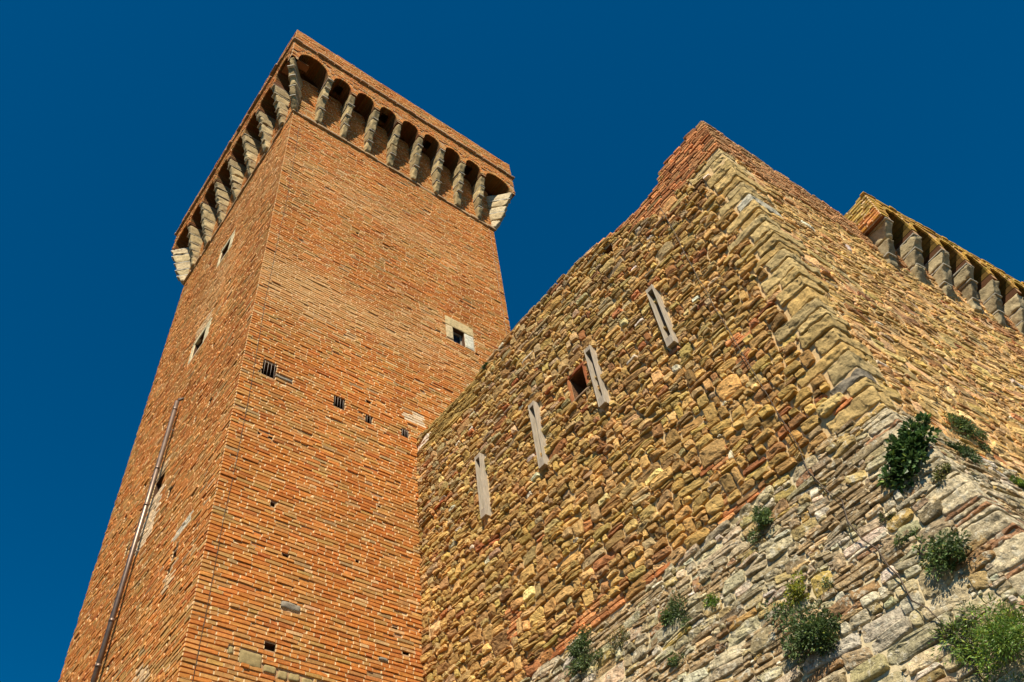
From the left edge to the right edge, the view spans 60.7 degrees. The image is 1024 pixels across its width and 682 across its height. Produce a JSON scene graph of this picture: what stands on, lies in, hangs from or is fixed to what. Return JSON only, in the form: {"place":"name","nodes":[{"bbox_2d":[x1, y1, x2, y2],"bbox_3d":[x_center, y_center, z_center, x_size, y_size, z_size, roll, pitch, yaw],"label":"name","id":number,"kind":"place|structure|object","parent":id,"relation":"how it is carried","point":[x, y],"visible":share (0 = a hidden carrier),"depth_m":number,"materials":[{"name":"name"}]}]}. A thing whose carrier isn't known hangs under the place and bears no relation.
{"place":"outdoors","nodes":[
{"label":"outdoors","id":0,"kind":"place"},
{"bbox_2d":[0,0,1023,681],"label":"sky","id":1,"kind":"structure","parent":0,"point":[115,115],"materials":[{"name":"blue"}]},
{"label":"ground","id":2,"kind":"structure","parent":0,"visible":0},
{"bbox_2d":[58,30,514,681],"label":"brick tower","id":3,"kind":"structure","parent":2,"relation":"on","point":[382,334],"depth_m":16.50,"materials":[{"name":"orange brick"}]},
{"bbox_2d":[90,398,183,681],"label":"metal pipe","id":4,"kind":"object","parent":3,"relation":"attached to","point":[99,661],"visible":0.91,"depth_m":14.93,"materials":[{"name":"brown metal"}]},
{"bbox_2d":[188,318,211,364],"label":"window","id":5,"kind":"structure","parent":3,"relation":"in","point":[207,327],"depth_m":19.17,"materials":[{"name":"beige stone"}]},
{"bbox_2d":[217,230,234,266],"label":"window","id":6,"kind":"structure","parent":3,"relation":"in","point":[232,236],"depth_m":21.81,"materials":[{"name":"beige stone"}]},
{"bbox_2d":[192,129,298,681],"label":"cable","id":7,"kind":"object","parent":3,"relation":"attached to","point":[240,439],"visible":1,"depth_m":13.23,"materials":[{"name":"brown plastic"}]},
{"bbox_2d":[445,315,473,350],"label":"window","id":8,"kind":"structure","parent":3,"relation":"in","point":[451,323],"depth_m":20.14,"materials":[{"name":"beige stone"}]},
{"bbox_2d":[489,229,506,333],"bbox_3d":[-0.352,-1.472,23.055,0.025,5.700,0.009,28,-60,-27],"label":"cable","id":9,"kind":"object","parent":3,"relation":"attached to","point":[498,283],"visible":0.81,"depth_m":23.07,"materials":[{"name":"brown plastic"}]},
{"bbox_2d":[416,121,1023,681],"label":"stone fortress","id":10,"kind":"structure","parent":2,"relation":"on","point":[862,327],"depth_m":10.55,"materials":[{"name":"beige stone"}]},
{"bbox_2d":[474,453,491,519],"bbox_3d":[-0.389,2.275,13.590,0.275,1.260,0.128,28,-60,-27],"label":"wooden channel","id":11,"kind":"object","parent":10,"relation":"attached to","point":[483,491],"visible":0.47,"depth_m":13.51,"materials":[{"name":"grey wood"}]},
{"bbox_2d":[528,401,548,469],"bbox_3d":[0.458,1.411,12.900,0.275,1.300,0.128,28,-60,-27],"label":"wooden channel","id":12,"kind":"object","parent":10,"relation":"attached to","point":[537,427],"visible":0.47,"depth_m":12.85,"materials":[{"name":"grey wood"}]},
{"bbox_2d":[566,624,592,674],"bbox_3d":[0.756,3.540,10.030,0.282,0.549,0.472,28,-60,-27],"label":"shrub","id":13,"kind":"object","parent":10,"relation":"attached to","point":[576,649],"visible":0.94,"depth_m":10.03,"materials":[{"name":"green plant"}]},
{"bbox_2d":[562,646,602,676],"bbox_3d":[0.808,3.577,9.789,0.231,0.355,0.603,28,-60,-27],"label":"shrub","id":14,"kind":"object","parent":10,"relation":"attached to","point":[581,664],"visible":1,"depth_m":9.79,"materials":[{"name":"green plant"}]},
{"bbox_2d":[584,345,609,409],"bbox_3d":[1.255,0.531,12.313,0.275,1.210,0.128,28,-60,-27],"label":"wooden channel","id":15,"kind":"object","parent":10,"relation":"attached to","point":[594,368],"visible":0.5,"depth_m":12.25,"materials":[{"name":"grey wood"}]},
{"bbox_2d":[605,625,629,652],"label":"wall plant","id":16,"kind":"object","parent":10,"relation":"attached to","point":[619,642],"depth_m":9.51,"materials":[{"name":"green plant"}]},
{"bbox_2d":[645,284,678,349],"bbox_3d":[2.058,-0.297,11.666,0.275,1.240,0.128,28,-60,-27],"label":"wooden channel","id":17,"kind":"object","parent":10,"relation":"attached to","point":[663,319],"visible":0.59,"depth_m":11.61,"materials":[{"name":"grey wood"}]},
{"bbox_2d":[666,652,683,667],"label":"wall tuft","id":18,"kind":"object","parent":10,"relation":"attached to","point":[673,662],"visible":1,"depth_m":8.51,"materials":[{"name":"green plant"}]},
{"bbox_2d":[659,590,691,631],"bbox_3d":[1.664,2.780,8.932,0.209,0.604,0.407,28,-60,-27],"label":"shrub","id":19,"kind":"object","parent":10,"relation":"attached to","point":[666,616],"visible":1,"depth_m":8.93,"materials":[{"name":"green plant"}]},
{"bbox_2d":[703,592,719,607],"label":"wall tuft","id":20,"kind":"object","parent":10,"relation":"attached to","point":[710,600],"visible":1,"depth_m":8.59,"materials":[{"name":"green plant"}]},
{"bbox_2d":[746,504,773,544],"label":"shrub","id":21,"kind":"object","parent":10,"relation":"attached to","point":[760,516],"visible":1,"depth_m":8.58,"materials":[{"name":"green plant"}]},
{"bbox_2d":[779,570,809,609],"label":"shrub","id":22,"kind":"object","parent":10,"relation":"attached to","point":[795,590],"visible":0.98,"depth_m":7.61,"materials":[{"name":"green plant"}]},
{"bbox_2d":[759,596,842,668],"bbox_3d":[2.387,2.344,7.294,0.377,0.828,0.708,28,-60,-27],"label":"shrub","id":23,"kind":"object","parent":10,"relation":"attached to","point":[812,630],"visible":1,"depth_m":7.11,"materials":[{"name":"green plant"}]},
{"bbox_2d":[659,206,980,676],"bbox_3d":[2.690,0.099,9.298,0.170,8.226,1.256,-2,-51,-6],"label":"cable","id":24,"kind":"object","parent":10,"relation":"attached to","point":[927,608],"visible":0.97,"depth_m":7.87,"materials":[{"name":"brown plastic"}]},
{"bbox_2d":[821,576,832,588],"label":"wall tuft","id":25,"kind":"object","parent":10,"relation":"attached to","point":[827,581],"visible":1,"depth_m":7.40,"materials":[{"name":"green plant"}]},
{"bbox_2d":[877,510,894,522],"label":"wall tuft","id":26,"kind":"object","parent":10,"relation":"attached to","point":[880,516],"visible":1,"depth_m":7.33,"materials":[{"name":"green plant"}]},
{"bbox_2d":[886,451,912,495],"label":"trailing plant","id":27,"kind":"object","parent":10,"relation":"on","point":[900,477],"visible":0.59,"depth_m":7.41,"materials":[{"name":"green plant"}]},
{"bbox_2d":[892,527,917,548],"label":"wall tuft","id":28,"kind":"object","parent":10,"relation":"attached to","point":[898,541],"visible":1,"depth_m":7.00,"materials":[{"name":"green plant"}]},
{"bbox_2d":[876,411,941,493],"bbox_3d":[3.386,0.985,7.488,0.365,0.664,0.709,28,-60,-27],"label":"ivy","id":29,"kind":"object","parent":10,"relation":"attached to","point":[911,444],"visible":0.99,"depth_m":7.44,"materials":[{"name":"green plant"}]},
{"bbox_2d":[930,461,950,486],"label":"wall tuft","id":30,"kind":"object","parent":10,"relation":"attached to","point":[938,473],"visible":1,"depth_m":7.07,"materials":[{"name":"green plant"}]},
{"bbox_2d":[911,528,971,580],"bbox_3d":[3.219,1.536,6.571,0.300,0.483,0.487,28,-60,-27],"label":"shrub","id":31,"kind":"object","parent":10,"relation":"attached to","point":[934,555],"visible":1,"depth_m":6.50,"materials":[{"name":"green plant"}]},
{"bbox_2d":[933,600,982,661],"bbox_3d":[3.091,2.014,6.030,0.231,0.487,0.354,28,-60,-27],"label":"wall plant","id":32,"kind":"object","parent":10,"relation":"attached to","point":[961,629],"depth_m":6.04,"materials":[{"name":"green plant"}]},
{"bbox_2d":[944,441,983,464],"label":"ledge plant","id":33,"kind":"object","parent":10,"relation":"on","point":[965,452],"visible":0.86,"depth_m":8.07,"materials":[{"name":"green plant"}]},
{"bbox_2d":[941,407,991,451],"bbox_3d":[4.752,0.923,9.163,0.421,0.404,0.911,-37,-56,21],"label":"shrub","id":34,"kind":"object","parent":10,"relation":"attached to","point":[965,426],"visible":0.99,"depth_m":9.18,"materials":[{"name":"green plant"}]},
{"bbox_2d":[928,593,1023,681],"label":"grassy bush","id":35,"kind":"object","parent":10,"relation":"on","point":[990,638],"visible":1,"depth_m":5.70,"materials":[{"name":"green plant"}]},
{"bbox_2d":[1009,475,1023,488],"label":"wall tuft","id":36,"kind":"object","parent":10,"relation":"attached to","point":[1017,481],"visible":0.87,"depth_m":8.37,"materials":[{"name":"green plant"}]}
]}

